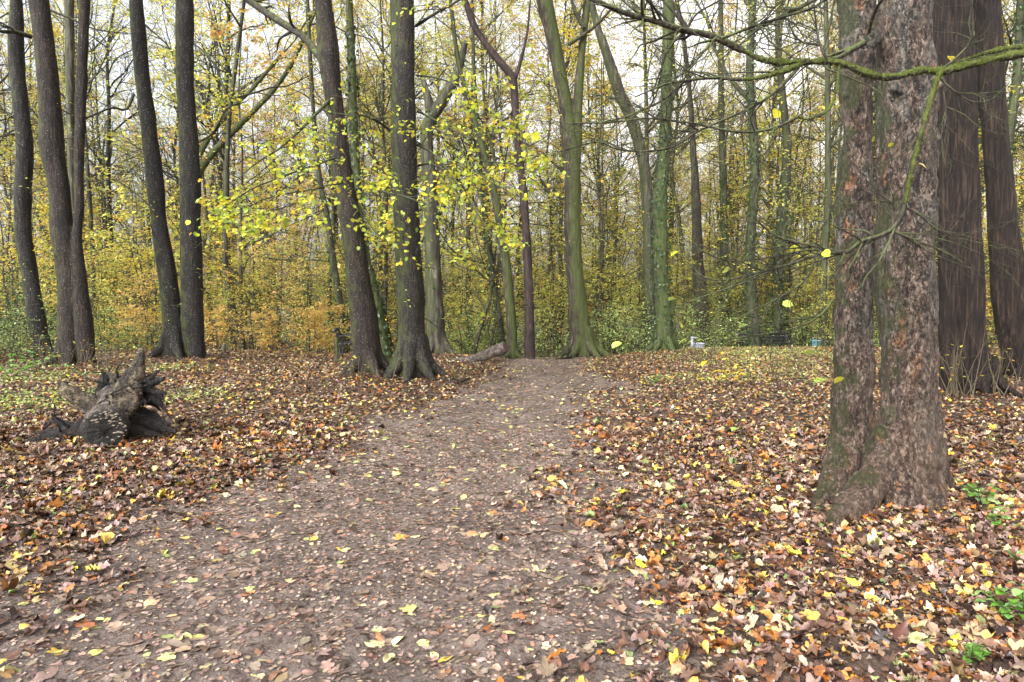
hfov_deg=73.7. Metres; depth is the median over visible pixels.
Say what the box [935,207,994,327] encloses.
sapling
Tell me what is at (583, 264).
sapling
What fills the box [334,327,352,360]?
park bench
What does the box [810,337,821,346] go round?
litter bin
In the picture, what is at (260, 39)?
forest tree
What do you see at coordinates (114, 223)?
sapling
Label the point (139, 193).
forest tree
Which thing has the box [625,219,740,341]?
sapling
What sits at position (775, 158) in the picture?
forest tree
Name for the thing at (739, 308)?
sapling
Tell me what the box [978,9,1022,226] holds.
forest tree
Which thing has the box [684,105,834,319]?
sapling
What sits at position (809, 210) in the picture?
sapling
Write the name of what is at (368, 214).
sapling
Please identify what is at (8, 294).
sapling
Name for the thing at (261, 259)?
sapling
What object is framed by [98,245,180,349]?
sapling
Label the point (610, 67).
tree
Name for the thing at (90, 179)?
forest tree
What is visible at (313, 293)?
sapling
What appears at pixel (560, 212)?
forest tree
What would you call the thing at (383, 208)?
forest tree
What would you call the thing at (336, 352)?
wooden post
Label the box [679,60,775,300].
forest tree
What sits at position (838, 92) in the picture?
forest tree
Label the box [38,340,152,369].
sucker shoots
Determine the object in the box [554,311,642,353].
shrub
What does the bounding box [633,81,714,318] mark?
forest tree
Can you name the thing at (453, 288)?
sapling
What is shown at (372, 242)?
sapling
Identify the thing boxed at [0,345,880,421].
ground cover
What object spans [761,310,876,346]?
shrub
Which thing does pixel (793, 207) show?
forest tree
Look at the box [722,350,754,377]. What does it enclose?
sapling
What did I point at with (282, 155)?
sapling
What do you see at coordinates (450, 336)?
shrub
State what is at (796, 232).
sapling
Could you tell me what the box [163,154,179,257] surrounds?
forest tree
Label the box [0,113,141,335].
sapling
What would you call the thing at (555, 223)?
forest tree
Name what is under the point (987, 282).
sapling
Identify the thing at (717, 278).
sapling
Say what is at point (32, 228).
sapling
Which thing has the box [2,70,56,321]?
forest tree
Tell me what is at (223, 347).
wooden post
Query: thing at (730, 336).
shrub
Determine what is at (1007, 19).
forest tree
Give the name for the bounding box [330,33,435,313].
forest tree
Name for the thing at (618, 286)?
sapling
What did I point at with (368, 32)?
forest tree
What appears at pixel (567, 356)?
fallen branch
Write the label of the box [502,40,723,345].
sapling
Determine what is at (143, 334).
shrub
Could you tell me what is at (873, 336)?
shrub
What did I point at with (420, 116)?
forest tree
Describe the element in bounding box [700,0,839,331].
forest tree
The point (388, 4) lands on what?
forest tree
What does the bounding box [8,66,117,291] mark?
forest tree
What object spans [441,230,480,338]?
sapling
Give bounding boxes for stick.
[438,364,470,382]
[634,639,654,652]
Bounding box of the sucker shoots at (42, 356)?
[17,334,92,365]
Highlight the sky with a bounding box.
[0,0,1023,307]
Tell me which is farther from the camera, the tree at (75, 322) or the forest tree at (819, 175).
the forest tree at (819, 175)
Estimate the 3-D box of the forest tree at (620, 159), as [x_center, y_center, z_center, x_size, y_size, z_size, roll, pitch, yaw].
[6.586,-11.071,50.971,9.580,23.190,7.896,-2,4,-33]
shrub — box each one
[0,252,159,353]
[0,260,130,359]
[0,292,56,361]
[0,307,56,348]
[0,314,54,349]
[3,304,97,348]
[51,308,142,349]
[94,307,160,344]
[95,311,160,352]
[97,308,161,348]
[260,317,306,345]
[275,307,351,352]
[346,304,397,345]
[390,317,476,352]
[391,308,498,357]
[426,309,521,354]
[445,305,559,357]
[453,299,566,357]
[461,296,569,357]
[516,316,565,349]
[550,294,686,354]
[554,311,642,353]
[563,286,693,354]
[598,283,749,352]
[619,295,728,349]
[676,301,773,346]
[681,298,785,345]
[684,299,814,346]
[710,320,780,346]
[734,304,832,346]
[758,291,876,346]
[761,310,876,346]
[807,314,878,346]
[986,311,998,345]
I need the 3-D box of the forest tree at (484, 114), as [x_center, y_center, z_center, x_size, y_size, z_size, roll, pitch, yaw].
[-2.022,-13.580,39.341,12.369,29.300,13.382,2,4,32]
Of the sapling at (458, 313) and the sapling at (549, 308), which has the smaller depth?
the sapling at (549, 308)
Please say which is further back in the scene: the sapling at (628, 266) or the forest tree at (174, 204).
the forest tree at (174, 204)
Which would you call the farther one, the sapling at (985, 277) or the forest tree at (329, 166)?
the forest tree at (329, 166)
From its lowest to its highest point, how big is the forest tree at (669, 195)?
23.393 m
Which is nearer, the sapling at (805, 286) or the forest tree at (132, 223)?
the sapling at (805, 286)
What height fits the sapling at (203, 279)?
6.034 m
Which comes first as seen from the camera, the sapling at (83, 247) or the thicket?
the sapling at (83, 247)
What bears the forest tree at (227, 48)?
on the ground at (864, 661)
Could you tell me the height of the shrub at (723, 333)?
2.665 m
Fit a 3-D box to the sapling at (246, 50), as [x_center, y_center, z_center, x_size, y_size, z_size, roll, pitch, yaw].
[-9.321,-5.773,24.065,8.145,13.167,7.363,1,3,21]
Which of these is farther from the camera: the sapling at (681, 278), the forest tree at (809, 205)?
the forest tree at (809, 205)
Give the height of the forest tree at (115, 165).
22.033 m
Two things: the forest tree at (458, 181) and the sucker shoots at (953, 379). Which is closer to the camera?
the sucker shoots at (953, 379)
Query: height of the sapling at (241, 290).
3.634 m
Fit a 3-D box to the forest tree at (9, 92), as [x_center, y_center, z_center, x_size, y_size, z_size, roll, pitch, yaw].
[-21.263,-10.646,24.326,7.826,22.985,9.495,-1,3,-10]
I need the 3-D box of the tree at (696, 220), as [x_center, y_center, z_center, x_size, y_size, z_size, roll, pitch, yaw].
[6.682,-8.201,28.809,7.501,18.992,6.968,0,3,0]
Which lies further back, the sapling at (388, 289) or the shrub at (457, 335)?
the sapling at (388, 289)
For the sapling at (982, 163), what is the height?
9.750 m
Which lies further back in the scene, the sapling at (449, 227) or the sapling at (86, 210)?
the sapling at (449, 227)
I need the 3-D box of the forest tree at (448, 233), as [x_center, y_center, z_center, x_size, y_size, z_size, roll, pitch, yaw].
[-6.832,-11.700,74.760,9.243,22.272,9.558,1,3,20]
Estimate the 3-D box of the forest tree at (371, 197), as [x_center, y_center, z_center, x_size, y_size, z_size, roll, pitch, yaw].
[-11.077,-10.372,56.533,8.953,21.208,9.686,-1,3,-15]
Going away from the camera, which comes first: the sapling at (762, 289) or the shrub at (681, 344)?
the shrub at (681, 344)
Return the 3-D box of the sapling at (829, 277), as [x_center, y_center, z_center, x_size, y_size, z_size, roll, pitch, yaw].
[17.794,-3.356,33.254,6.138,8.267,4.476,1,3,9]
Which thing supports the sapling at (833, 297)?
on the ground at (864, 661)
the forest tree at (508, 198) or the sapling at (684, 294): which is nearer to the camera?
the sapling at (684, 294)
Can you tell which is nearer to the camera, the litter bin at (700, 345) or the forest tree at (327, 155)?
the litter bin at (700, 345)
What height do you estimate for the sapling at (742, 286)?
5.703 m
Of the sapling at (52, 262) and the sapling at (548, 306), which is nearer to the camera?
the sapling at (52, 262)
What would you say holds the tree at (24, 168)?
on the ground at (864, 661)
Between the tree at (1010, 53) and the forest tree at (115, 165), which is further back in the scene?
the forest tree at (115, 165)
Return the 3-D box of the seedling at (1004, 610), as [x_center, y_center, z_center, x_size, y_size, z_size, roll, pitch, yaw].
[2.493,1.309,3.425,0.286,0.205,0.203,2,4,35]
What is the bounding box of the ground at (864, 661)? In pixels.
[0,307,1023,681]
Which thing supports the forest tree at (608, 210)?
on the ground at (864, 661)
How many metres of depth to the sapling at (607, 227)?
37.23 m
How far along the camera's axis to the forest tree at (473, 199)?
42.82 m
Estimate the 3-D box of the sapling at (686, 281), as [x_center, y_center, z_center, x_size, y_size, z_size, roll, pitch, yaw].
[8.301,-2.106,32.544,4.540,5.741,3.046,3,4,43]
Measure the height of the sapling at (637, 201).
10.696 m
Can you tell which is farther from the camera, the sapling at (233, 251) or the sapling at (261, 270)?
the sapling at (233, 251)
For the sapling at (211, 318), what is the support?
on the ground at (864, 661)
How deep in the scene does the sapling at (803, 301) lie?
36.72 m
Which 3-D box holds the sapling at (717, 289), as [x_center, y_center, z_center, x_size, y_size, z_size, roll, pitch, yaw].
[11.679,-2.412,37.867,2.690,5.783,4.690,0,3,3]
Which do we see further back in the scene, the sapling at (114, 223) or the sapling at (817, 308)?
the sapling at (114, 223)
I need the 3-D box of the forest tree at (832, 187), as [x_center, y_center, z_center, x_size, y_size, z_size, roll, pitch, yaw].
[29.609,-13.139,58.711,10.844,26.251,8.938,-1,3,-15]
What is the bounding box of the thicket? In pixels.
[0,182,1023,343]
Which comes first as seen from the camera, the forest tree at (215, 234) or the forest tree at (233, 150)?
the forest tree at (233, 150)
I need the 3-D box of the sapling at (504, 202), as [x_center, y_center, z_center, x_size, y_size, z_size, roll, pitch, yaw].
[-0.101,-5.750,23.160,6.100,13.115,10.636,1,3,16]
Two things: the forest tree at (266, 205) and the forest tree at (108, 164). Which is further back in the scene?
the forest tree at (266, 205)
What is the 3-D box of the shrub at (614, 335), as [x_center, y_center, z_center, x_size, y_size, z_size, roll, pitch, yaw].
[3.693,-0.110,22.955,4.832,2.984,4.332,-1,3,-10]
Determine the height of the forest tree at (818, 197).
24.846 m
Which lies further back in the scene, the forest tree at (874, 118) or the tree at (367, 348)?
the forest tree at (874, 118)
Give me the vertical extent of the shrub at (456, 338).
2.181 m
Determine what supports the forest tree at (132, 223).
on the ground at (864, 661)
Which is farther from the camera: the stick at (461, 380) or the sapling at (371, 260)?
the sapling at (371, 260)
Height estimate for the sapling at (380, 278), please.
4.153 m
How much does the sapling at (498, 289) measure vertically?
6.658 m
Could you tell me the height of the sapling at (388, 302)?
11.681 m
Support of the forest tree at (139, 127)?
on the ground at (864, 661)
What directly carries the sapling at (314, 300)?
on the ground at (864, 661)
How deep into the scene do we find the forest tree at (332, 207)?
30.50 m
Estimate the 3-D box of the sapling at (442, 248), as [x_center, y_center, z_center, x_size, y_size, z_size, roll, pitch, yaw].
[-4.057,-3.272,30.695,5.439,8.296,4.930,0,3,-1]
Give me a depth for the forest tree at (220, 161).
67.34 m
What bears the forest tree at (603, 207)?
on the ground at (864, 661)
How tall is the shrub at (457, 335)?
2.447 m
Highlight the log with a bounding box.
[450,342,507,361]
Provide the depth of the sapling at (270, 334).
37.23 m
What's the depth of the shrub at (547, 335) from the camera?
35.63 m
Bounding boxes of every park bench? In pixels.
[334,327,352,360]
[735,333,791,346]
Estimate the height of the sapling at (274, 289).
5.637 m
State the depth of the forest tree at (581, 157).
52.16 m
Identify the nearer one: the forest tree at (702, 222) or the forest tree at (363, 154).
the forest tree at (363, 154)
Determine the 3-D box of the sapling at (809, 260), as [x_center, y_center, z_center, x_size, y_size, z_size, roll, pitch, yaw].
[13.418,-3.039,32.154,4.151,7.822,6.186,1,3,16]
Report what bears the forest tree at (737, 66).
on the ground at (864, 661)
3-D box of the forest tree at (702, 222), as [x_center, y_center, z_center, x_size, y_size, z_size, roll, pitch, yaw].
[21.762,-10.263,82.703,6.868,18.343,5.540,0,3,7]
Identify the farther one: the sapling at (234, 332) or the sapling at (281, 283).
the sapling at (234, 332)
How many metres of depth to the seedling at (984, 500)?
5.10 m
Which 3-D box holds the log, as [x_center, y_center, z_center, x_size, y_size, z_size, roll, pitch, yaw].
[-0.887,0.308,18.343,1.631,0.608,0.320,1,3,20]
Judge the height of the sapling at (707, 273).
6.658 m
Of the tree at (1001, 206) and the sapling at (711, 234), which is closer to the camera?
the tree at (1001, 206)
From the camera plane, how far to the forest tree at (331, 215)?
65.38 m
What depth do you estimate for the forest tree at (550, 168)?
49.89 m
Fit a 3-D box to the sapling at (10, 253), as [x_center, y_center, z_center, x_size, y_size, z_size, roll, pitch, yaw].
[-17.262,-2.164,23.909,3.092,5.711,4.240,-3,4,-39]
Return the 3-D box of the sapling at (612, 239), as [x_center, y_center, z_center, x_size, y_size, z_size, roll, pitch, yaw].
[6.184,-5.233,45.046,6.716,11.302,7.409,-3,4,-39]
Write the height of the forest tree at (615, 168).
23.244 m
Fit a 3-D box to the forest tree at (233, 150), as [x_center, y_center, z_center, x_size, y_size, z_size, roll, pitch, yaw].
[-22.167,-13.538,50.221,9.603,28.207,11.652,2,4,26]
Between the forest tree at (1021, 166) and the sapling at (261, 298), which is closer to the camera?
the sapling at (261, 298)
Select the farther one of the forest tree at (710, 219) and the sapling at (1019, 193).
the forest tree at (710, 219)
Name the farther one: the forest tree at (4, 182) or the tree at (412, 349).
the forest tree at (4, 182)
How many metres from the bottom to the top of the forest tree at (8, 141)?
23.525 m
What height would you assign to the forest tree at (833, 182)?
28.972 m
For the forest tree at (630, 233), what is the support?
on the ground at (864, 661)
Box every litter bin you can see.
[690,336,705,347]
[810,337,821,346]
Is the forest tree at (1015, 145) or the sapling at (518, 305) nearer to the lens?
the sapling at (518, 305)
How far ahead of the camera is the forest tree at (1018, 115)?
36.41 m
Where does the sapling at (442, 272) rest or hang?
on the ground at (864, 661)
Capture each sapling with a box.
[0,72,34,268]
[0,80,217,310]
[0,109,104,311]
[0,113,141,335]
[0,144,103,348]
[0,164,54,295]
[0,200,56,346]
[0,205,56,347]
[0,210,27,329]
[0,268,26,324]
[2,170,127,300]
[11,185,126,338]
[18,193,116,323]
[18,252,116,339]
[39,213,119,327]
[42,152,160,340]
[45,234,158,348]
[56,249,109,322]
[83,241,126,347]
[84,0,303,304]
[84,165,179,346]
[87,243,156,344]
[88,230,160,346]
[94,93,248,348]
[97,298,157,349]
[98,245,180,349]
[102,109,236,343]
[102,208,206,348]
[105,269,161,343]
[113,253,150,327]
[118,240,157,325]
[126,229,235,335]
[145,166,266,345]
[153,195,263,339]
[154,0,378,333]
[163,130,305,321]
[178,50,345,342]
[201,160,309,348]
[201,168,315,349]
[202,218,275,349]
[203,217,298,346]
[203,248,266,349]
[203,250,294,349]
[203,294,228,345]
[203,302,240,349]
[204,161,333,349]
[207,174,328,349]
[211,296,259,348]
[212,263,283,335]
[215,229,321,350]
[216,237,280,342]
[219,235,319,347]
[233,307,287,350]
[235,242,320,347]
[257,324,281,344]
[271,245,349,350]
[272,192,343,335]
[281,141,424,350]
[282,264,324,340]
[286,301,336,352]
[292,105,447,316]
[297,275,335,339]
[303,296,350,352]
[304,23,456,313]
[304,229,388,347]
[306,200,441,337]
[308,246,348,325]
[311,252,349,322]
[313,95,456,350]
[317,257,349,329]
[371,93,558,347]
[373,244,394,338]
[375,132,496,333]
[375,230,453,341]
[386,291,397,339]
[387,189,481,328]
[391,174,476,318]
[392,0,603,353]
[424,258,454,334]
[425,262,488,353]
[439,172,561,346]
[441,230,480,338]
[441,253,465,328]
[442,204,538,339]
[444,195,562,340]
[446,292,474,330]
[446,311,473,345]
[447,237,483,323]
[457,279,521,356]
[458,130,583,346]
[472,299,517,346]
[477,211,553,336]
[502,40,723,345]
[513,165,590,322]
[514,227,583,343]
[516,207,565,340]
[518,184,593,353]
[521,269,568,356]
[533,272,565,345]
[535,193,623,329]
[537,132,683,324]
[543,176,640,311]
[549,157,670,341]
[550,250,614,328]
[558,296,605,341]
[561,245,642,339]
[565,166,683,345]
[567,221,640,341]
[586,215,642,341]
[588,263,639,350]
[603,261,633,342]
[605,192,690,320]
[607,163,681,327]
[608,228,642,337]
[609,213,680,350]
[614,190,719,321]
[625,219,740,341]
[634,239,733,346]
[635,139,764,333]
[668,257,735,345]
[669,132,766,320]
[669,183,742,319]
[670,178,789,334]
[671,125,775,314]
[671,214,741,334]
[671,257,691,329]
[672,45,874,341]
[673,245,761,331]
[673,267,723,331]
[674,89,836,303]
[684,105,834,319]
[692,190,772,345]
[708,248,739,331]
[708,352,754,383]
[709,247,770,332]
[720,265,768,343]
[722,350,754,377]
[726,245,793,338]
[731,249,791,323]
[741,162,833,338]
[756,221,815,326]
[757,218,818,324]
[758,194,834,346]
[763,253,808,332]
[768,269,817,327]
[770,173,876,345]
[783,263,834,341]
[785,260,834,340]
[788,290,818,341]
[794,267,834,346]
[808,197,878,343]
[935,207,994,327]
[935,219,990,330]
[935,236,994,328]
[936,85,1023,280]
[978,126,1023,310]
[979,148,1022,223]
[981,126,1023,339]
[982,173,1023,336]
[983,182,1023,356]
[985,278,997,345]
[986,203,1023,328]
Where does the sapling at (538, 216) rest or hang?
on the ground at (864, 661)
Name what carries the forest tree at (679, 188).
on the ground at (864, 661)
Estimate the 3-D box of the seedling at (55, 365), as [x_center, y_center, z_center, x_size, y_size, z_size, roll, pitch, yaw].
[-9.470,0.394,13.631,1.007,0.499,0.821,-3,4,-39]
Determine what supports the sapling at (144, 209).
on the ground at (864, 661)
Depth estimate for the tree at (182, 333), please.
16.29 m
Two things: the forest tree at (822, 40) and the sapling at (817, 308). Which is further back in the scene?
the forest tree at (822, 40)
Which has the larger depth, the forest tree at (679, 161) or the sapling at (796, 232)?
the forest tree at (679, 161)
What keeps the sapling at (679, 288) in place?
on the ground at (864, 661)
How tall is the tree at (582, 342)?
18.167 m
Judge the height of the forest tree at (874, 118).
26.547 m
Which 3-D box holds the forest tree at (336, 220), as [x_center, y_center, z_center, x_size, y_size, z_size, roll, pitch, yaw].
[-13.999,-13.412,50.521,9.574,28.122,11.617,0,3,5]
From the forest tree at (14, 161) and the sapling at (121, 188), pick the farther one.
the forest tree at (14, 161)
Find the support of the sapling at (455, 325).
on the ground at (864, 661)
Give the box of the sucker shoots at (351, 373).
[323,355,401,379]
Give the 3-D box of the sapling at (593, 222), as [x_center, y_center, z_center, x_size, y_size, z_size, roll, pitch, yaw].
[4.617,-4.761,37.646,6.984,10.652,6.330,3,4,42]
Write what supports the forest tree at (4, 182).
on the ground at (864, 661)
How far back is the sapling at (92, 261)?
23.26 m
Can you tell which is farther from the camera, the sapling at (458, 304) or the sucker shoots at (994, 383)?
the sapling at (458, 304)
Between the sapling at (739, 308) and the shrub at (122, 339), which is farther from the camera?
the sapling at (739, 308)
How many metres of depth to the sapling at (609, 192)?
35.48 m
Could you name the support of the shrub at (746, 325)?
on the ground at (864, 661)
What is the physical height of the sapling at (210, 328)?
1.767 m
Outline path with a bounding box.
[0,356,718,681]
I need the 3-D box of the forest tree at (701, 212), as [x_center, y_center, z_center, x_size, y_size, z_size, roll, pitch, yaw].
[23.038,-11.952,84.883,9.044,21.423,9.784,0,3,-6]
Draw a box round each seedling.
[0,356,39,376]
[6,350,68,371]
[646,374,662,383]
[959,482,1000,505]
[962,642,991,663]
[975,584,1023,623]
[985,502,1021,526]
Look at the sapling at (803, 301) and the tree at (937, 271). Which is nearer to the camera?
the tree at (937, 271)
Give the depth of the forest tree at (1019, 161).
37.32 m
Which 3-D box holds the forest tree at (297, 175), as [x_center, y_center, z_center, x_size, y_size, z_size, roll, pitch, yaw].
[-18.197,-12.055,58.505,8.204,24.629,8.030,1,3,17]
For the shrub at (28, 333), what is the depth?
28.24 m
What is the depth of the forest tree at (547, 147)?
38.60 m
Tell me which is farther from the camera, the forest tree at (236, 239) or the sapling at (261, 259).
the forest tree at (236, 239)
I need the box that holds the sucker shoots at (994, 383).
[951,337,1023,396]
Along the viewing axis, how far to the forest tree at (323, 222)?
68.64 m
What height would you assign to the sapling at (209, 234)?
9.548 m
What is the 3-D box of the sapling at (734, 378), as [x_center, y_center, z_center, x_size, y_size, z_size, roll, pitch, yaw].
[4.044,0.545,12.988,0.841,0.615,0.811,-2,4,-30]
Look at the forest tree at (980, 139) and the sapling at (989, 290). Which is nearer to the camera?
the sapling at (989, 290)
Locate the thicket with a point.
(538, 252)
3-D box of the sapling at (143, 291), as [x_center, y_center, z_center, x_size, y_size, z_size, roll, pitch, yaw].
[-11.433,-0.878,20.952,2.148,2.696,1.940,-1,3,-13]
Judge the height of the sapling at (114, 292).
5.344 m
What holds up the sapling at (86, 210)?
on the ground at (864, 661)
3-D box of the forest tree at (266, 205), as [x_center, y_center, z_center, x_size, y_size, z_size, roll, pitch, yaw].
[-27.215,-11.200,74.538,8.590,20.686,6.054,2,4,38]
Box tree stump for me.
[23,348,176,445]
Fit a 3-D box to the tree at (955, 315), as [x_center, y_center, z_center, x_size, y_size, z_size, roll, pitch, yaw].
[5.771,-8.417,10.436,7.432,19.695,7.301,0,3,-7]
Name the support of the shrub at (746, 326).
on the ground at (864, 661)
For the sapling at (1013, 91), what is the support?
on the ground at (864, 661)
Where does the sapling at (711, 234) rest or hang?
on the ground at (864, 661)
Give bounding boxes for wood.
[0,137,1023,325]
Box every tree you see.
[0,0,73,357]
[0,0,91,134]
[0,0,97,207]
[0,0,102,274]
[0,0,122,331]
[0,0,141,310]
[0,0,146,320]
[0,0,149,366]
[0,0,177,335]
[0,0,178,336]
[0,5,64,132]
[0,10,90,280]
[0,47,106,328]
[0,60,90,257]
[0,86,14,322]
[0,96,32,234]
[0,98,96,297]
[0,123,65,206]
[2,0,171,266]
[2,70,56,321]
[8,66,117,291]
[32,112,118,277]
[34,42,164,331]
[59,0,319,349]
[61,0,261,359]
[62,0,243,336]
[64,0,121,284]
[65,0,219,276]
[84,77,171,324]
[84,78,138,270]
[88,0,261,342]
[89,0,269,288]
[99,102,165,284]
[105,155,151,292]
[132,1,284,298]
[153,0,390,315]
[162,0,308,341]
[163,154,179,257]
[164,128,179,279]
[164,153,212,252]
[165,70,259,322]
[166,110,262,294]
[173,0,346,349]
[178,34,326,340]
[178,137,237,320]
[179,122,244,326]
[185,0,454,376]
[201,99,281,333]
[208,42,314,326]
[213,163,275,307]
[217,0,443,349]
[232,16,366,340]
[234,151,285,306]
[244,135,327,329]
[246,153,285,324]
[252,48,330,335]
[258,0,367,345]
[260,0,371,320]
[272,0,477,340]
[278,52,362,306]
[281,118,366,330]
[284,0,423,282]
[284,0,435,271]
[292,0,441,320]
[292,143,330,326]
[293,0,349,353]
[302,0,448,260]
[302,0,491,317]
[305,112,372,317]
[308,61,375,245]
[309,0,568,382]
[316,0,396,362]
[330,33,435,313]
[331,107,388,296]
[356,0,460,303]
[358,0,477,277]
[360,50,446,261]
[366,135,417,291]
[369,0,575,351]
[372,0,512,281]
[373,13,524,332]
[414,0,506,357]
[416,0,539,318]
[416,0,612,345]
[419,138,492,330]
[420,0,594,336]
[420,42,467,354]
[423,136,471,328]
[438,0,542,358]
[439,19,524,310]
[440,105,498,319]
[445,152,509,266]
[454,13,557,328]
[455,0,580,358]
[456,0,657,349]
[467,109,555,303]
[470,0,621,357]
[473,0,631,348]
[478,137,520,287]
[479,0,660,353]
[497,0,1023,398]
[498,97,558,336]
[510,58,617,322]
[516,46,631,320]
[521,108,583,335]
[528,164,596,278]
[529,0,773,348]
[531,6,659,330]
[531,87,591,326]
[537,51,652,338]
[551,4,658,311]
[562,0,686,352]
[581,83,651,283]
[582,83,638,328]
[582,126,639,253]
[583,133,637,291]
[590,0,654,347]
[590,8,724,277]
[593,0,802,346]
[605,0,954,524]
[608,119,690,283]
[614,60,689,285]
[615,145,682,327]
[618,78,719,314]
[622,0,725,346]
[623,0,813,337]
[627,48,727,316]
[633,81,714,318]
[636,109,712,317]
[638,109,698,250]
[674,0,733,346]
[674,0,839,341]
[675,1,824,337]
[676,154,742,283]
[678,164,714,254]
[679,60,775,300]
[682,0,819,335]
[684,180,713,261]
[688,99,740,256]
[699,0,877,346]
[699,80,745,327]
[700,0,838,338]
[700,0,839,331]
[700,0,1023,398]
[701,84,767,320]
[704,156,762,288]
[735,0,875,336]
[738,14,835,232]
[740,86,820,230]
[758,73,837,294]
[760,0,876,317]
[761,44,842,330]
[761,144,817,286]
[763,19,842,329]
[766,0,823,346]
[773,141,815,301]
[774,0,879,344]
[776,40,841,329]
[785,141,823,288]
[789,158,823,311]
[794,55,840,219]
[795,0,875,263]
[795,128,876,223]
[803,10,1022,158]
[804,164,875,187]
[829,4,1023,132]
[873,0,1023,321]
[874,0,1023,244]
[936,234,938,346]
[973,0,1023,379]
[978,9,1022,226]
[979,0,1023,264]
[979,70,1023,310]
[980,0,1023,345]
[981,86,1023,187]
[1008,19,1023,148]
[1015,90,1023,236]
[1015,100,1023,238]
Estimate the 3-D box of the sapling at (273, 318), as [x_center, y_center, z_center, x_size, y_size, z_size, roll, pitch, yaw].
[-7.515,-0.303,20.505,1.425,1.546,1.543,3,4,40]
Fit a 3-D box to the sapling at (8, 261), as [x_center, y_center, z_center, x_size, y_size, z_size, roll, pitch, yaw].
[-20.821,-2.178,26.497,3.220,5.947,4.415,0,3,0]
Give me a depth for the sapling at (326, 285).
38.06 m
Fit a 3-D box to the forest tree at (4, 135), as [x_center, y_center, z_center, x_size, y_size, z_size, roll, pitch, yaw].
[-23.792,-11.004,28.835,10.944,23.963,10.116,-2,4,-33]
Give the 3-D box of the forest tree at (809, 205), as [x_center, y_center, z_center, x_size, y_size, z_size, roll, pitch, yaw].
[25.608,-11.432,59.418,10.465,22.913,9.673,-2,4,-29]
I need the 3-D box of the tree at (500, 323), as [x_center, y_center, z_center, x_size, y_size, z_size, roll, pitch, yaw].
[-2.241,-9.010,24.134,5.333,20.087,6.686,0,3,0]
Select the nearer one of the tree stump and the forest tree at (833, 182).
the tree stump
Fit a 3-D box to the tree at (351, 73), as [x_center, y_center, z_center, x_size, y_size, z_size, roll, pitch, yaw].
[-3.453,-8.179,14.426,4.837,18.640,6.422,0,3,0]
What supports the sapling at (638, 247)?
on the ground at (864, 661)
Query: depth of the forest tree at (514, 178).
62.46 m
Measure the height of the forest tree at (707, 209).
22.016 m
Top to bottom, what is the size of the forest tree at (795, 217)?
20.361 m
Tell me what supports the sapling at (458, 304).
on the ground at (864, 661)
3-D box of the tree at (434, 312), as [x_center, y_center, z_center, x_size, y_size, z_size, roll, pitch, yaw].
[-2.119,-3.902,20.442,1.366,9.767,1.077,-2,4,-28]
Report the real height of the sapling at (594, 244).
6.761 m
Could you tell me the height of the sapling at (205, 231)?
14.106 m
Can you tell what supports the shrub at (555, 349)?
on the ground at (864, 661)
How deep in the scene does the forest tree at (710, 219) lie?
88.11 m
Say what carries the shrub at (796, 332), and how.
on the ground at (864, 661)
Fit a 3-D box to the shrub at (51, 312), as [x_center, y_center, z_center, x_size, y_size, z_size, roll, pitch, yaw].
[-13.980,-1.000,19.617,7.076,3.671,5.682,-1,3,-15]
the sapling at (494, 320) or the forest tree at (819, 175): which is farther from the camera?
the forest tree at (819, 175)
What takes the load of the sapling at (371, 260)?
on the ground at (864, 661)
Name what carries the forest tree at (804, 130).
on the ground at (864, 661)
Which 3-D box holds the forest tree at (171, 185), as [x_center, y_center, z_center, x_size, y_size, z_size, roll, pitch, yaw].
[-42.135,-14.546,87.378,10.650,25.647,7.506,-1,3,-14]
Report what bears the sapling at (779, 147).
on the ground at (864, 661)
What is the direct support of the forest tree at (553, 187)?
on the ground at (864, 661)
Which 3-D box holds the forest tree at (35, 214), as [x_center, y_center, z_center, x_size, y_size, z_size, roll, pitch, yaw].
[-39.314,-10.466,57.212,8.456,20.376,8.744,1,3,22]
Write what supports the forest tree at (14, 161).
on the ground at (864, 661)
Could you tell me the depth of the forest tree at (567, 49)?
31.91 m
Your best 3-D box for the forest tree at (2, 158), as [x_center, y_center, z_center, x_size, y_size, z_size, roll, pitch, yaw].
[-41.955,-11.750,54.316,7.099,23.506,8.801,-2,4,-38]
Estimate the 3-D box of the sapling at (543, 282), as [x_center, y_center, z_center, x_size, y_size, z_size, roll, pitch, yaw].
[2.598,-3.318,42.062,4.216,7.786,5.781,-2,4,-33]
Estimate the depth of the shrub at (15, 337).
24.35 m
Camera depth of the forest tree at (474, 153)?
67.73 m
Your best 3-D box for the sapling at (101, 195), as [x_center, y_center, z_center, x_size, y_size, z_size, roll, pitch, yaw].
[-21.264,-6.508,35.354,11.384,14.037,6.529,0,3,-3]
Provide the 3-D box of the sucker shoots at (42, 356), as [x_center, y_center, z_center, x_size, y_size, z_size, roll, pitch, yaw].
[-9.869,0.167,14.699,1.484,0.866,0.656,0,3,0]
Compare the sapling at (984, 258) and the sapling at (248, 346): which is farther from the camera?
the sapling at (248, 346)
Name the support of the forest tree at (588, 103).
on the ground at (864, 661)
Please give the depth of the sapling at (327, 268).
21.07 m
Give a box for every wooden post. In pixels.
[222,344,225,352]
[335,339,338,361]
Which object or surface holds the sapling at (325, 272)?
on the ground at (864, 661)
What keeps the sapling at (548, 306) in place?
on the ground at (864, 661)
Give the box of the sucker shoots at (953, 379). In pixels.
[938,310,1004,399]
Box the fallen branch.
[553,345,576,359]
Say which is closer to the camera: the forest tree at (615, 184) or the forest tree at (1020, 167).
the forest tree at (1020, 167)
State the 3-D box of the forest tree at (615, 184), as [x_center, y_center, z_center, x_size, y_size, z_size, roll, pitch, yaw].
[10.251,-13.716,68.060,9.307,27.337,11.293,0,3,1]

